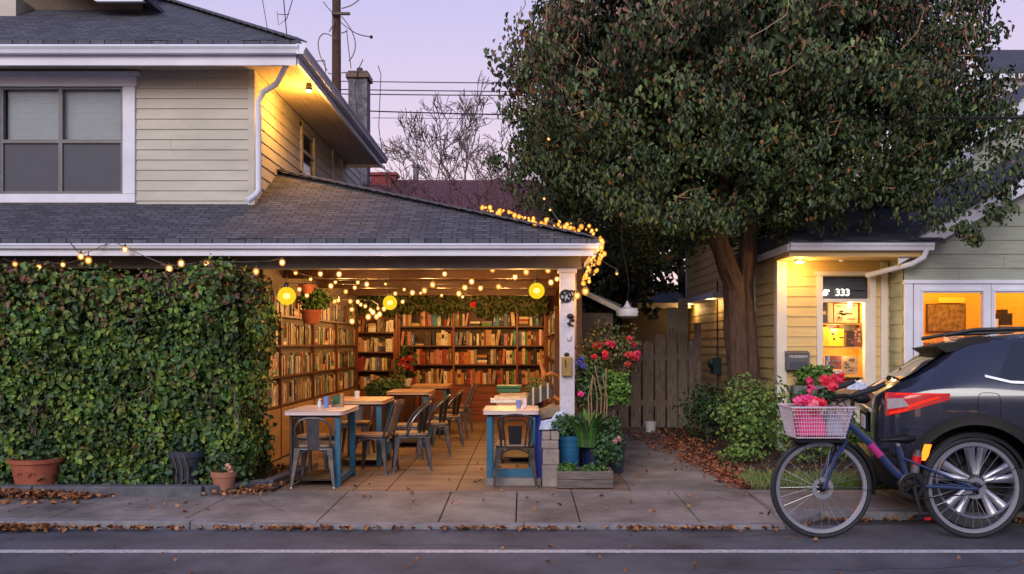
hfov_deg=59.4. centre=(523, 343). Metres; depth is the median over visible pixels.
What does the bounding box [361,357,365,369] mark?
book
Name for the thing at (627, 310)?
bell lantern
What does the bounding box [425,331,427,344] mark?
book
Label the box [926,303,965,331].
framed painting
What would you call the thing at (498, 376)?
book
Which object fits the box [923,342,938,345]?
shop counter
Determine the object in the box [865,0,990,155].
evergreen tree
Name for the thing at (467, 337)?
book
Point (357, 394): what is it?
cup
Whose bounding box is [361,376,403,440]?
flower pot
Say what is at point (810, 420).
pink cloth bundle
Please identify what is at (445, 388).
cafe table
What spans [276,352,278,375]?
book
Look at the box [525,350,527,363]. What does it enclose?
book
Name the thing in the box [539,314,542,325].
book
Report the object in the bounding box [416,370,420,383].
book
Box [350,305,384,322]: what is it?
string light
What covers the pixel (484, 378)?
book
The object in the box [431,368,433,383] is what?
book
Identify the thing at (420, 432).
cafe chair
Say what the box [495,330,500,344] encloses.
book
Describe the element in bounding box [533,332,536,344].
book
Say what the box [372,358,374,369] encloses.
book
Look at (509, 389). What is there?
green box
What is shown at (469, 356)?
book
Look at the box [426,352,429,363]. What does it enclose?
book
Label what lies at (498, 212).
fairy lights
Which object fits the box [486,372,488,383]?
book
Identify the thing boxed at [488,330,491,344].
book
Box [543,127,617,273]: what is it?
string light
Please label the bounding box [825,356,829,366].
picture book
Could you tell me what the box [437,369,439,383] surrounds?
book
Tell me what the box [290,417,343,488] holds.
cafe chair
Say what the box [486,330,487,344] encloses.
book
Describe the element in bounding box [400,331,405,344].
book
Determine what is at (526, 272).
string light
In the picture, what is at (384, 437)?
cafe chair
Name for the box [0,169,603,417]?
cafe extension
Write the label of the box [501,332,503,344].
book
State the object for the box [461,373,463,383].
book
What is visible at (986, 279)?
green gable house
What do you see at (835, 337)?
magazine
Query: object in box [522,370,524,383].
book
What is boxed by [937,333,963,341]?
white box
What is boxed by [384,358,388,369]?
book
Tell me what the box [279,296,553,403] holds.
shelved books
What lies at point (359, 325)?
book
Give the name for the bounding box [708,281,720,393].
meter box
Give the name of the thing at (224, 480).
flower pot
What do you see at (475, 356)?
book
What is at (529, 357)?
book
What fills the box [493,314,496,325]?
book
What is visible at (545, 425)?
folded newspaper
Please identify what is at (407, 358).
flower pot
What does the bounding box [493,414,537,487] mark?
cafe chair
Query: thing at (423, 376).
book
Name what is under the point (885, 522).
sidewalk joint bed
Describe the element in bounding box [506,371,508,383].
book
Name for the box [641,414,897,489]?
garden soil
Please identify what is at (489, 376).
book
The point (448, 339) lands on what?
book
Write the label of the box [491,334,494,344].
book
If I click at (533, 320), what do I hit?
book
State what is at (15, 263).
string light
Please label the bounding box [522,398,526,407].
cup
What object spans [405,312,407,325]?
book
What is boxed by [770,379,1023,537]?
bicycle
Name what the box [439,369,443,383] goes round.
book
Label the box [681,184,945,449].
yellow cottage
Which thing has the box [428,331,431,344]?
book
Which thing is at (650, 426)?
white bucket
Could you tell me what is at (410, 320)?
book
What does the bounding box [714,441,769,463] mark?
garden shrub
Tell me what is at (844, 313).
map print
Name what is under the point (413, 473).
patio floor
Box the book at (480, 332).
[479,331,481,344]
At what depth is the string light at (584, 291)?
8.40 m
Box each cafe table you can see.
[284,405,358,486]
[331,396,393,466]
[386,389,435,447]
[411,384,451,434]
[483,406,540,484]
[496,403,527,463]
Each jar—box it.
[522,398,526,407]
[995,319,998,326]
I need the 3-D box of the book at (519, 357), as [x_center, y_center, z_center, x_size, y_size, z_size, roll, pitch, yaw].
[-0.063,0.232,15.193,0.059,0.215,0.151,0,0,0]
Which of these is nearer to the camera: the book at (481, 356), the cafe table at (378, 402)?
the cafe table at (378, 402)
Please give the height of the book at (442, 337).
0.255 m
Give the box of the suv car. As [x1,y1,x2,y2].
[857,326,1023,528]
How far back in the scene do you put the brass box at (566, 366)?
8.52 m
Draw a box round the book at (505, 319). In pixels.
[504,313,506,325]
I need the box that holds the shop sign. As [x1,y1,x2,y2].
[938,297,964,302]
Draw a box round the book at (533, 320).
[532,315,535,325]
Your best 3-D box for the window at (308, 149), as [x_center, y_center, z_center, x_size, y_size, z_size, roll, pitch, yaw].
[-2.748,-2.388,11.420,0.044,0.723,0.740,0,0,0]
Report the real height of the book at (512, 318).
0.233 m
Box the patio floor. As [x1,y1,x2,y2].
[265,421,629,491]
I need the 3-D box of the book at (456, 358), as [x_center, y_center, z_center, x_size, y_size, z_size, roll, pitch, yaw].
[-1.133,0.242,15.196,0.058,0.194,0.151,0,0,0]
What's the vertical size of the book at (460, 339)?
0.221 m
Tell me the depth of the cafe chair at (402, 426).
10.03 m
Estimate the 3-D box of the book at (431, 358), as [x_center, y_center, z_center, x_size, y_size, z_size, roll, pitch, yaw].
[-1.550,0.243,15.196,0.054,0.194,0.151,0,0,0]
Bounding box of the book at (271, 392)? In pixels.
[270,383,272,406]
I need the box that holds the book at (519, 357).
[518,351,521,363]
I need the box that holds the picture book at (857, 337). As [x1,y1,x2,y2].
[853,328,860,346]
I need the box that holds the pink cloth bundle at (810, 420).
[793,409,826,435]
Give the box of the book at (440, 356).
[439,350,441,363]
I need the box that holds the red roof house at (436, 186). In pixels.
[370,164,546,221]
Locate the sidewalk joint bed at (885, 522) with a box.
[515,497,1023,524]
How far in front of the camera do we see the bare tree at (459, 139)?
23.81 m
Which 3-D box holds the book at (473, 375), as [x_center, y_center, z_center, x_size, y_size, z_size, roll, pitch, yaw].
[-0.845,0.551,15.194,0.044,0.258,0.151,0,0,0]
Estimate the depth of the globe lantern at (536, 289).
8.95 m
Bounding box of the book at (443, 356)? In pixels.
[442,349,445,363]
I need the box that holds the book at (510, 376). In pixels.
[509,370,511,383]
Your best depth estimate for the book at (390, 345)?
15.04 m
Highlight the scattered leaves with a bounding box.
[27,458,770,514]
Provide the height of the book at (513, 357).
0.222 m
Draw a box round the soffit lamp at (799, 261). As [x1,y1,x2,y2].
[794,259,804,263]
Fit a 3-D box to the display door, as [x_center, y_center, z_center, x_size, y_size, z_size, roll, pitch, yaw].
[3.932,0.208,11.170,0.755,2.184,0.460,0,0,0]
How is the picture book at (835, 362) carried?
in the yellow cottage
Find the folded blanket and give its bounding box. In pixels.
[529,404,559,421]
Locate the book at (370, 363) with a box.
[369,358,371,369]
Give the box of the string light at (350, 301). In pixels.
[295,283,403,310]
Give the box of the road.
[0,525,1023,573]
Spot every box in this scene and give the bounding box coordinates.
[496,385,521,392]
[556,460,612,487]
[561,357,571,375]
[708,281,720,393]
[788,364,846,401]
[841,326,855,330]
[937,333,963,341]
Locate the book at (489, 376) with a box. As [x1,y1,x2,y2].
[489,369,490,383]
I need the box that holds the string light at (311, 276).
[292,270,472,297]
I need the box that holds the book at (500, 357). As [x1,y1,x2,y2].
[499,351,501,363]
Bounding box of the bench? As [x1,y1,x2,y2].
[828,389,858,409]
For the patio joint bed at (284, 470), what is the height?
0.189 m
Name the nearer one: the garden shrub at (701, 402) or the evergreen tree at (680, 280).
the garden shrub at (701, 402)
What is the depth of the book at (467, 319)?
15.13 m
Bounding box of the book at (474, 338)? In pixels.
[472,331,476,344]
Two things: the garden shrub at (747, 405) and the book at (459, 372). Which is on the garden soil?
the garden shrub at (747, 405)
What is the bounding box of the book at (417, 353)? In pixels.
[416,349,418,363]
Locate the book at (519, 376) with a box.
[518,369,521,383]
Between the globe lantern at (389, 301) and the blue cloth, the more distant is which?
the globe lantern at (389, 301)
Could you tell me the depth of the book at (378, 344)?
15.04 m
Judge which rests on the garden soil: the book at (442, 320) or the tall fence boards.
the tall fence boards
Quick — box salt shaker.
[317,399,321,407]
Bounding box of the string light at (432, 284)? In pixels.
[288,270,557,294]
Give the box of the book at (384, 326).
[383,321,386,331]
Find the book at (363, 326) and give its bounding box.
[361,320,364,331]
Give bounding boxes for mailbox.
[784,351,809,369]
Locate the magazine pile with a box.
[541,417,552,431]
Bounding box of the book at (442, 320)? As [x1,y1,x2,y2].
[441,315,443,325]
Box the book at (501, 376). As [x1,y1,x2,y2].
[500,368,502,383]
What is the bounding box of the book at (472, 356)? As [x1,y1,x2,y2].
[471,350,473,363]
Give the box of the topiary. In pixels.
[597,370,632,473]
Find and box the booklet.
[823,327,827,345]
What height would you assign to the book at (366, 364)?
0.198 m
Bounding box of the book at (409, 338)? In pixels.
[407,332,411,344]
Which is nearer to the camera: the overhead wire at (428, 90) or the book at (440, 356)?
the book at (440, 356)
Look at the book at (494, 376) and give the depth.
15.13 m
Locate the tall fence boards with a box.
[667,298,687,427]
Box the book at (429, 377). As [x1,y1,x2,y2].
[428,371,430,383]
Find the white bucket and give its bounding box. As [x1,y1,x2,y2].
[645,421,655,431]
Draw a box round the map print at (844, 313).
[834,304,857,322]
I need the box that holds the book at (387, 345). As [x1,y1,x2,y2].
[386,339,388,351]
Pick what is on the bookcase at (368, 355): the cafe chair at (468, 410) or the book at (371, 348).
the book at (371, 348)
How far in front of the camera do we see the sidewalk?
7.23 m
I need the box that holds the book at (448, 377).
[447,371,450,383]
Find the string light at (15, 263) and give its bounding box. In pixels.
[3,258,81,268]
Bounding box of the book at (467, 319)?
[465,313,469,325]
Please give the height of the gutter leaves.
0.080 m
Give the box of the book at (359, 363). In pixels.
[358,358,360,369]
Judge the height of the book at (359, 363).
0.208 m
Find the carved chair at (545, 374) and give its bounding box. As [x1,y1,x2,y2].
[538,360,559,407]
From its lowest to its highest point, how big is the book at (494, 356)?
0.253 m
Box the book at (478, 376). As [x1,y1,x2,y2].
[477,371,479,383]
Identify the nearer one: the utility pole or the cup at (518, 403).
the cup at (518, 403)
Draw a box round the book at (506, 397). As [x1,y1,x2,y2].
[494,395,526,398]
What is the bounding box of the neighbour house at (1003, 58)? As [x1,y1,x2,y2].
[931,50,1023,180]
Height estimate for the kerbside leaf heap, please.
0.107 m
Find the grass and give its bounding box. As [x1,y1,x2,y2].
[720,460,894,488]
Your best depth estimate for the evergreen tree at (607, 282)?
15.04 m
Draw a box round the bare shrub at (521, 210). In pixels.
[372,145,664,270]
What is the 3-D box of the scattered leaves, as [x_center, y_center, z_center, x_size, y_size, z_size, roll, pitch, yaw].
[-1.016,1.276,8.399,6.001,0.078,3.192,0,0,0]
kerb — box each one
[0,462,317,496]
[0,509,1023,528]
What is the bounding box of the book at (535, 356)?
[534,349,536,363]
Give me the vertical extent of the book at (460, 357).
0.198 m
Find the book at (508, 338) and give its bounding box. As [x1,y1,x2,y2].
[507,333,509,344]
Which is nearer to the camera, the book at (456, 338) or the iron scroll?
the iron scroll
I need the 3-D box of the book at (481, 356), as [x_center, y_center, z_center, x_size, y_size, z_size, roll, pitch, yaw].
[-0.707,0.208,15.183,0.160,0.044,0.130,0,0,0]
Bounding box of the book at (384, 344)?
[383,337,386,351]
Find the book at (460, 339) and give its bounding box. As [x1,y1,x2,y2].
[458,332,462,344]
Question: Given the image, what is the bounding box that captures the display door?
[815,271,875,448]
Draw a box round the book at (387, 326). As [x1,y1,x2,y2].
[386,321,388,331]
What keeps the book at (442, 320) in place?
on the bookcase at (483, 395)
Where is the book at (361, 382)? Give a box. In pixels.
[360,376,364,388]
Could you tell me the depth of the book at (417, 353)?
15.12 m
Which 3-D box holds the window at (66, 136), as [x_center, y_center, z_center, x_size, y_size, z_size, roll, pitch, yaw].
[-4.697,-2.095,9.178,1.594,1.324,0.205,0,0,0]
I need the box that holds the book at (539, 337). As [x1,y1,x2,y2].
[539,330,540,344]
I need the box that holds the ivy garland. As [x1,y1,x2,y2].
[358,295,548,319]
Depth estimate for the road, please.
5.83 m
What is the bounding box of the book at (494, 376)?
[491,370,496,383]
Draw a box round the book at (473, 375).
[472,369,475,383]
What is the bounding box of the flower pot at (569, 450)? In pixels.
[550,412,581,466]
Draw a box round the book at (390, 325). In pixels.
[389,320,392,331]
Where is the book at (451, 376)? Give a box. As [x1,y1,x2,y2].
[451,369,452,383]
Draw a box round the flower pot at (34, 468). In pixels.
[7,434,64,484]
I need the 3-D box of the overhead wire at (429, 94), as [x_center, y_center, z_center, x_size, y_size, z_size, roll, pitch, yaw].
[3.812,-8.094,28.999,20.474,0.544,0.034,0,0,6]
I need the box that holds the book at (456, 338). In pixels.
[455,332,457,344]
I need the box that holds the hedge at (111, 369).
[0,253,283,484]
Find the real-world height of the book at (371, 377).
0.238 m
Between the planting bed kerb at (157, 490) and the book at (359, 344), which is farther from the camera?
the book at (359, 344)
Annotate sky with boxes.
[168,0,1023,308]
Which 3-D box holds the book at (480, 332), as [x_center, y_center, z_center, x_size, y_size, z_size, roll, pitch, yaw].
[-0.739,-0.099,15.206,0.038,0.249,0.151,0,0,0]
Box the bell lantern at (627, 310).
[616,176,637,317]
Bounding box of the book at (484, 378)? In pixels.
[483,373,485,383]
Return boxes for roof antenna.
[262,0,292,33]
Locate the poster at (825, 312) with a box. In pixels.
[823,302,827,322]
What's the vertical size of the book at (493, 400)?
0.035 m
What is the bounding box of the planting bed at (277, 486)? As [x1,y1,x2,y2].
[8,467,300,494]
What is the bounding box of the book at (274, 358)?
[273,357,275,375]
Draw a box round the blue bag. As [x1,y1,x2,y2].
[844,379,867,389]
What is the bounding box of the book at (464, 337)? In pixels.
[463,331,465,344]
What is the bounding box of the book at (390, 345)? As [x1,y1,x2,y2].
[389,339,391,351]
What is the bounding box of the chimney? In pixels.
[346,59,381,190]
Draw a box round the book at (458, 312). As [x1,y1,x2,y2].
[457,311,459,325]
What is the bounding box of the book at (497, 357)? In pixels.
[496,352,498,363]
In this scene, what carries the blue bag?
on the bench
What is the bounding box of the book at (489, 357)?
[488,351,490,363]
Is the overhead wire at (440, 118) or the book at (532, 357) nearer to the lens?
the book at (532, 357)
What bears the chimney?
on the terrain
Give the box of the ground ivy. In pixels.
[0,462,249,486]
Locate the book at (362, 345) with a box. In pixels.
[361,340,365,351]
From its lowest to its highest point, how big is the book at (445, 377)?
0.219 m
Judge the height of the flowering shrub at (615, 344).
1.578 m
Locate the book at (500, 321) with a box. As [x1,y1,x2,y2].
[499,313,501,325]
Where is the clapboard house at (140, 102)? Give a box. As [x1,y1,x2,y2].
[0,0,388,411]
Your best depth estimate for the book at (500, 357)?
15.13 m
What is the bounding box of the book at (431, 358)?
[430,353,433,363]
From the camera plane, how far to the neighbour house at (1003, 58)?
18.53 m
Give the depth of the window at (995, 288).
10.57 m
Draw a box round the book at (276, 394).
[275,384,277,405]
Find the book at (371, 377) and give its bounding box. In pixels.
[370,374,374,382]
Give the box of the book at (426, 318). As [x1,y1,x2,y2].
[425,311,427,325]
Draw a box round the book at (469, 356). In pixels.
[468,350,470,363]
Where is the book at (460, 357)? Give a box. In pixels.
[459,352,461,363]
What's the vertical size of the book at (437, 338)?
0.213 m
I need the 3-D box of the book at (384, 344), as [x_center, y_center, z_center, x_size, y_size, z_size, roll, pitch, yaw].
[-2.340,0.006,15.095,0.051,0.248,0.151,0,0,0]
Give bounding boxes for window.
[0,71,140,202]
[300,120,315,178]
[913,284,990,356]
[991,284,1023,326]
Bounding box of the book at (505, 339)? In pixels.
[504,334,506,344]
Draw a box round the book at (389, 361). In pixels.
[388,357,390,369]
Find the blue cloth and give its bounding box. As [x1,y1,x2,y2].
[535,414,541,480]
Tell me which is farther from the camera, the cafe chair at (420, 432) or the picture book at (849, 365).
the picture book at (849, 365)
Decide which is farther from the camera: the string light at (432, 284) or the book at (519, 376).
the book at (519, 376)
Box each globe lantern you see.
[277,270,295,304]
[383,291,396,309]
[529,270,544,298]
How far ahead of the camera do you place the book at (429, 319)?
15.13 m
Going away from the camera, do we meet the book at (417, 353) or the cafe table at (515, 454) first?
the cafe table at (515, 454)
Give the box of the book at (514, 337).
[513,331,515,344]
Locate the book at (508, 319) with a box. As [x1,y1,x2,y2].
[507,314,510,325]
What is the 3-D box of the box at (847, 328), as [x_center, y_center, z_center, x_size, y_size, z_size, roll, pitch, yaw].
[4.070,-0.197,11.266,0.183,0.064,0.012,0,0,0]
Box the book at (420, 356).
[419,349,422,363]
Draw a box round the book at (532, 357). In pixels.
[531,351,533,363]
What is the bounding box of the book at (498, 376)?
[497,370,499,383]
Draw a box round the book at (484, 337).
[484,330,485,344]
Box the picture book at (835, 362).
[830,356,840,368]
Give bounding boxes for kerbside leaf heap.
[0,486,166,504]
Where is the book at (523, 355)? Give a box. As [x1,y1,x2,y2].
[522,348,524,363]
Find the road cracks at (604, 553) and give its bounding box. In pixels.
[5,529,1020,573]
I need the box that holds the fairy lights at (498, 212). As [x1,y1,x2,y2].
[466,204,605,287]
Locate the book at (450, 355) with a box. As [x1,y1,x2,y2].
[449,348,452,363]
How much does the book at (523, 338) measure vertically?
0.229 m
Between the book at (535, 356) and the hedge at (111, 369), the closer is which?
the hedge at (111, 369)
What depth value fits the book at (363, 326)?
15.02 m
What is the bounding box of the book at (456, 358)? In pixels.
[455,352,458,363]
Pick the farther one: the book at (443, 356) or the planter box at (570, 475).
the book at (443, 356)
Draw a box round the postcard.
[828,303,832,322]
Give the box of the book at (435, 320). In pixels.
[434,314,437,325]
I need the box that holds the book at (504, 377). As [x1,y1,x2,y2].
[503,371,505,383]
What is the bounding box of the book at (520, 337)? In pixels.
[519,331,521,344]
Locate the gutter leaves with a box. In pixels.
[0,516,1023,532]
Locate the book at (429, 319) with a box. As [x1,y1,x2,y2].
[427,312,430,325]
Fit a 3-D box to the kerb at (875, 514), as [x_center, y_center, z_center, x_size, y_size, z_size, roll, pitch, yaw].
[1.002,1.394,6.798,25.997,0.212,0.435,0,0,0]
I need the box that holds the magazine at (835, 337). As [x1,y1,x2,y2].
[828,329,843,345]
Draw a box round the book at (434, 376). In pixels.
[433,370,436,383]
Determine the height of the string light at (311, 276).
0.141 m
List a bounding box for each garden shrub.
[672,378,729,440]
[705,371,793,456]
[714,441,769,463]
[759,405,854,462]
[836,413,859,458]
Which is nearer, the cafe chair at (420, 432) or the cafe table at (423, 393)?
the cafe chair at (420, 432)
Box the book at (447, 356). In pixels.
[446,350,448,363]
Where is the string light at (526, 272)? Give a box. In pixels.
[443,270,549,275]
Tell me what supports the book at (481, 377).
on the bookcase at (483, 395)
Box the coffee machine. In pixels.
[995,309,1012,326]
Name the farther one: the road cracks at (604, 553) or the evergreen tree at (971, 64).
the evergreen tree at (971, 64)
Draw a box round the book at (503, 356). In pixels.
[502,349,505,363]
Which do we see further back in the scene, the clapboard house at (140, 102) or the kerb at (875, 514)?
the clapboard house at (140, 102)
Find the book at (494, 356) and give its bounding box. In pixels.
[493,349,495,363]
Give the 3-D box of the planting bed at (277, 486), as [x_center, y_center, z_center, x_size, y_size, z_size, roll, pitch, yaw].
[-7.100,1.325,8.440,9.800,0.150,1.320,0,0,0]
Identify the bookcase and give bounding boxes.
[259,312,356,461]
[357,329,395,395]
[398,310,545,420]
[545,306,559,406]
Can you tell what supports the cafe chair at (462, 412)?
on the patio floor
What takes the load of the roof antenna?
attached to the clapboard house at (140, 102)
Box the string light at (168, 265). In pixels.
[69,240,283,273]
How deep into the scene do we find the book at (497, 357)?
15.13 m
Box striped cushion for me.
[527,382,553,405]
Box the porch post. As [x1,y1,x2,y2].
[557,268,576,465]
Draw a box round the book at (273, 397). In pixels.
[273,389,274,405]
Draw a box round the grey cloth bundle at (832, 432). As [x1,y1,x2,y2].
[823,411,843,435]
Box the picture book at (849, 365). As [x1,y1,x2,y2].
[842,356,857,374]
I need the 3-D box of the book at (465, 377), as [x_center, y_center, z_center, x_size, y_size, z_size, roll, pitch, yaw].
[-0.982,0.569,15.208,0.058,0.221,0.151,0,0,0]
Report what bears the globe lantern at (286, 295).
hanging from the cafe extension
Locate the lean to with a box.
[582,289,620,431]
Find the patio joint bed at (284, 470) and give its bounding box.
[277,419,642,491]
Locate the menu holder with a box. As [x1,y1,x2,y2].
[331,393,343,406]
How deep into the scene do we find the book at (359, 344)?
15.02 m
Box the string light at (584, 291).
[575,260,586,297]
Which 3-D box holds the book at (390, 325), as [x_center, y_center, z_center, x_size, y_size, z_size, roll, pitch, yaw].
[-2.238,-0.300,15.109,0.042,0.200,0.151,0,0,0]
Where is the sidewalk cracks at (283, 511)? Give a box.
[8,495,758,511]
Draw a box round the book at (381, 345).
[380,340,382,351]
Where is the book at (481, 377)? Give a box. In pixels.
[480,370,482,383]
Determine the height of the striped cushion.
0.271 m
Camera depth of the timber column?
15.03 m
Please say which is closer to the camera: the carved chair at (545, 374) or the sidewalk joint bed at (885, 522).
the sidewalk joint bed at (885, 522)
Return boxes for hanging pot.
[296,274,332,323]
[298,270,314,293]
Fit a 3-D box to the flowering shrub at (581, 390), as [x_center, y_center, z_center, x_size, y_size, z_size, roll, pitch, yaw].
[0.630,0.699,9.000,0.491,1.201,0.470,0,0,-29]
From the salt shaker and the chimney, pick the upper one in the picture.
the chimney
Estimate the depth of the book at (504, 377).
15.12 m
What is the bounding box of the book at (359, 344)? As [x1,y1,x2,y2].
[358,338,362,351]
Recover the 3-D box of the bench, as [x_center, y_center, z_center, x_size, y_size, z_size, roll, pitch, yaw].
[3.920,0.925,10.740,0.560,0.750,0.240,0,0,0]
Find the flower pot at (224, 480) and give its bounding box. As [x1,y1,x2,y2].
[207,451,236,492]
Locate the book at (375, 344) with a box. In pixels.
[374,338,376,351]
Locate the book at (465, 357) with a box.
[464,352,467,363]
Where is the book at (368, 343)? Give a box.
[367,339,370,351]
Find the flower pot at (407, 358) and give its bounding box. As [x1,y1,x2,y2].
[393,345,417,422]
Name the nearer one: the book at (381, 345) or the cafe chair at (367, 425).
the cafe chair at (367, 425)
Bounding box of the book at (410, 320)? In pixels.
[408,313,411,325]
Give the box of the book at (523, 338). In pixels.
[522,332,524,344]
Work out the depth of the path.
9.53 m
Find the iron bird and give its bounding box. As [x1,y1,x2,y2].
[567,314,573,326]
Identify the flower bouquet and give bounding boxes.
[792,374,839,413]
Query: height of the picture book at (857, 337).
0.238 m
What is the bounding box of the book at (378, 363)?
[377,358,379,369]
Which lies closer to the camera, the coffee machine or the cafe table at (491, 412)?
the cafe table at (491, 412)
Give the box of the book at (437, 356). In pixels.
[436,349,438,363]
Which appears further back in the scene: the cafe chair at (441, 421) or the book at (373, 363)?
the book at (373, 363)
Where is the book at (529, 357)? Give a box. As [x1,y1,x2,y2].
[528,352,530,363]
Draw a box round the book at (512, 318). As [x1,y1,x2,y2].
[511,312,514,325]
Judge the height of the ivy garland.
0.519 m
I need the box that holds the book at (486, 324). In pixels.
[482,323,491,325]
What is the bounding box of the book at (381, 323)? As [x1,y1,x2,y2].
[380,318,384,331]
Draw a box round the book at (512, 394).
[499,393,528,395]
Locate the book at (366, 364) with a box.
[364,358,368,369]
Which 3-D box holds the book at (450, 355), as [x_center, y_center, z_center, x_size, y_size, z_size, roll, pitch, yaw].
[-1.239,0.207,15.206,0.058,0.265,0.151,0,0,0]
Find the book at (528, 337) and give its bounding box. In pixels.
[527,331,530,344]
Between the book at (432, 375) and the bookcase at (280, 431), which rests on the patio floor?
the bookcase at (280, 431)
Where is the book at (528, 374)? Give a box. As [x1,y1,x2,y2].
[527,369,529,383]
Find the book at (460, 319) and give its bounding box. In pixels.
[459,314,462,325]
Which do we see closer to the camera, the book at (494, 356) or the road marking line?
the road marking line
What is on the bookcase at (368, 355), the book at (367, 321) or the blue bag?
the book at (367, 321)
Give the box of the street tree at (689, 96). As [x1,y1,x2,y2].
[483,0,1023,447]
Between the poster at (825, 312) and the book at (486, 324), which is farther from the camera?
the book at (486, 324)
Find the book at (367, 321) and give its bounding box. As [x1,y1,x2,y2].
[365,319,369,331]
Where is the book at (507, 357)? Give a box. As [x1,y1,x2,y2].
[506,350,509,363]
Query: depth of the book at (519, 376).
15.13 m
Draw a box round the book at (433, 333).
[431,331,435,344]
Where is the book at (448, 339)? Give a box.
[447,334,450,344]
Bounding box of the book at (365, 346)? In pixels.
[364,341,366,351]
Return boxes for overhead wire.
[340,81,972,82]
[340,89,513,91]
[341,92,961,95]
[369,110,1023,118]
[409,118,472,118]
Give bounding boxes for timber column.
[395,299,398,378]
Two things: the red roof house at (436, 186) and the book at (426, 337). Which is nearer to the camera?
the book at (426, 337)
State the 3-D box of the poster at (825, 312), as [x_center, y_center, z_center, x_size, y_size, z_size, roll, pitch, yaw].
[3.712,-0.399,11.205,0.147,0.266,0.014,0,0,0]
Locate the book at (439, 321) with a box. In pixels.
[438,315,440,325]
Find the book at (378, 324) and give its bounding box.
[377,318,379,331]
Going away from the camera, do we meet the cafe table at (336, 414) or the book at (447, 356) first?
the cafe table at (336, 414)
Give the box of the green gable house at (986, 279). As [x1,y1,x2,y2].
[889,149,1023,372]
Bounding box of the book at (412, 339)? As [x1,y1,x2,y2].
[411,334,414,344]
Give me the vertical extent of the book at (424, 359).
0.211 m
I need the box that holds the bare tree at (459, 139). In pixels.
[377,71,534,179]
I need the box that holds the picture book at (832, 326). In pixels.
[826,325,836,328]
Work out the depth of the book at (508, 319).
15.13 m
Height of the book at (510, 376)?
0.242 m
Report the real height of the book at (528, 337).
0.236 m
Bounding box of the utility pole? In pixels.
[316,0,372,93]
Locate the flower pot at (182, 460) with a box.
[164,434,205,483]
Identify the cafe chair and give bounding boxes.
[288,407,333,469]
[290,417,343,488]
[341,406,375,452]
[349,399,403,474]
[388,393,435,460]
[391,401,432,472]
[416,394,451,457]
[431,390,463,446]
[438,384,472,439]
[447,382,477,432]
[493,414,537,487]
[524,377,545,465]
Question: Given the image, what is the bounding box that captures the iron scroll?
[559,289,574,302]
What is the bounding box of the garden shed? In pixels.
[617,284,690,413]
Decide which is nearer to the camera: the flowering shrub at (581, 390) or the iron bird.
the iron bird
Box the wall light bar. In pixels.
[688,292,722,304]
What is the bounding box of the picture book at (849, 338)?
[846,331,853,346]
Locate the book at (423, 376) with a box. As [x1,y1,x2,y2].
[422,369,425,383]
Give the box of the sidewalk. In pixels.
[0,490,1023,523]
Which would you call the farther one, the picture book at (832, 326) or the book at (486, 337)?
the book at (486, 337)
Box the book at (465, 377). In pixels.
[464,371,467,383]
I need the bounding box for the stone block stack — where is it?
[541,431,558,486]
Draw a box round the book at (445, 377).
[444,371,446,383]
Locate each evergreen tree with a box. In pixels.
[490,1,631,223]
[529,194,670,279]
[550,198,675,333]
[638,201,701,308]
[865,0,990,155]
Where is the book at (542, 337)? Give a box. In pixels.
[541,330,543,344]
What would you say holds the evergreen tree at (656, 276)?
on the terrain
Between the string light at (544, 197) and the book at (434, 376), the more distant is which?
the book at (434, 376)
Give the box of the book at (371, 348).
[369,337,373,351]
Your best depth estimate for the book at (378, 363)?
15.04 m
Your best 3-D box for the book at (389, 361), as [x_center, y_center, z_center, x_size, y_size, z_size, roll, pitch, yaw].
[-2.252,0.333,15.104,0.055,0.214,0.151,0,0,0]
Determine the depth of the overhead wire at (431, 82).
29.67 m
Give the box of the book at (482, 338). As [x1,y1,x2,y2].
[481,333,483,344]
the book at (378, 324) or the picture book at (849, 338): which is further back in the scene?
the book at (378, 324)
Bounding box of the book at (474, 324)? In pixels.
[470,323,479,325]
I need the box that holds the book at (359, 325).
[358,320,361,331]
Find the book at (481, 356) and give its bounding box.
[477,355,486,357]
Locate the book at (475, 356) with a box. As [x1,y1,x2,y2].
[474,349,476,363]
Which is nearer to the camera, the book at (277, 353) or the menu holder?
the menu holder
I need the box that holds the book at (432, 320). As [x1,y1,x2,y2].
[431,313,433,325]
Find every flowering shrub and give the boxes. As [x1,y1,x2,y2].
[559,354,611,466]
[575,318,642,439]
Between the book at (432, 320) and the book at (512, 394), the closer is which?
the book at (512, 394)
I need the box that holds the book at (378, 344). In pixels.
[377,338,380,351]
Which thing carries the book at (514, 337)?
on the bookcase at (483, 395)
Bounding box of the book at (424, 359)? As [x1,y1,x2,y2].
[422,351,426,363]
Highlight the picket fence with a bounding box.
[613,323,700,427]
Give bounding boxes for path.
[615,426,861,491]
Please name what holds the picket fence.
on the garden soil
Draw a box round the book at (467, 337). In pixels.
[466,331,469,344]
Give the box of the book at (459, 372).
[457,369,461,383]
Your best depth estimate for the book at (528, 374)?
15.13 m
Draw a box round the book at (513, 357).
[512,351,514,363]
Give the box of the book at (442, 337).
[441,330,444,344]
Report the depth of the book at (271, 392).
9.88 m
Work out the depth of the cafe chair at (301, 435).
8.88 m
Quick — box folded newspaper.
[539,410,564,429]
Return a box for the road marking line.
[0,550,1023,552]
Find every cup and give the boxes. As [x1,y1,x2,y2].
[323,396,328,407]
[354,391,359,398]
[516,400,520,407]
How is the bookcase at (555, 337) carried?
on the patio floor
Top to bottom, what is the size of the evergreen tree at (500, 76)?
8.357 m
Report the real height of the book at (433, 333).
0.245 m
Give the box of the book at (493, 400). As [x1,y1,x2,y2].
[490,398,521,402]
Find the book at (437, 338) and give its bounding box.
[436,333,438,344]
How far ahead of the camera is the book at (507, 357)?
15.12 m

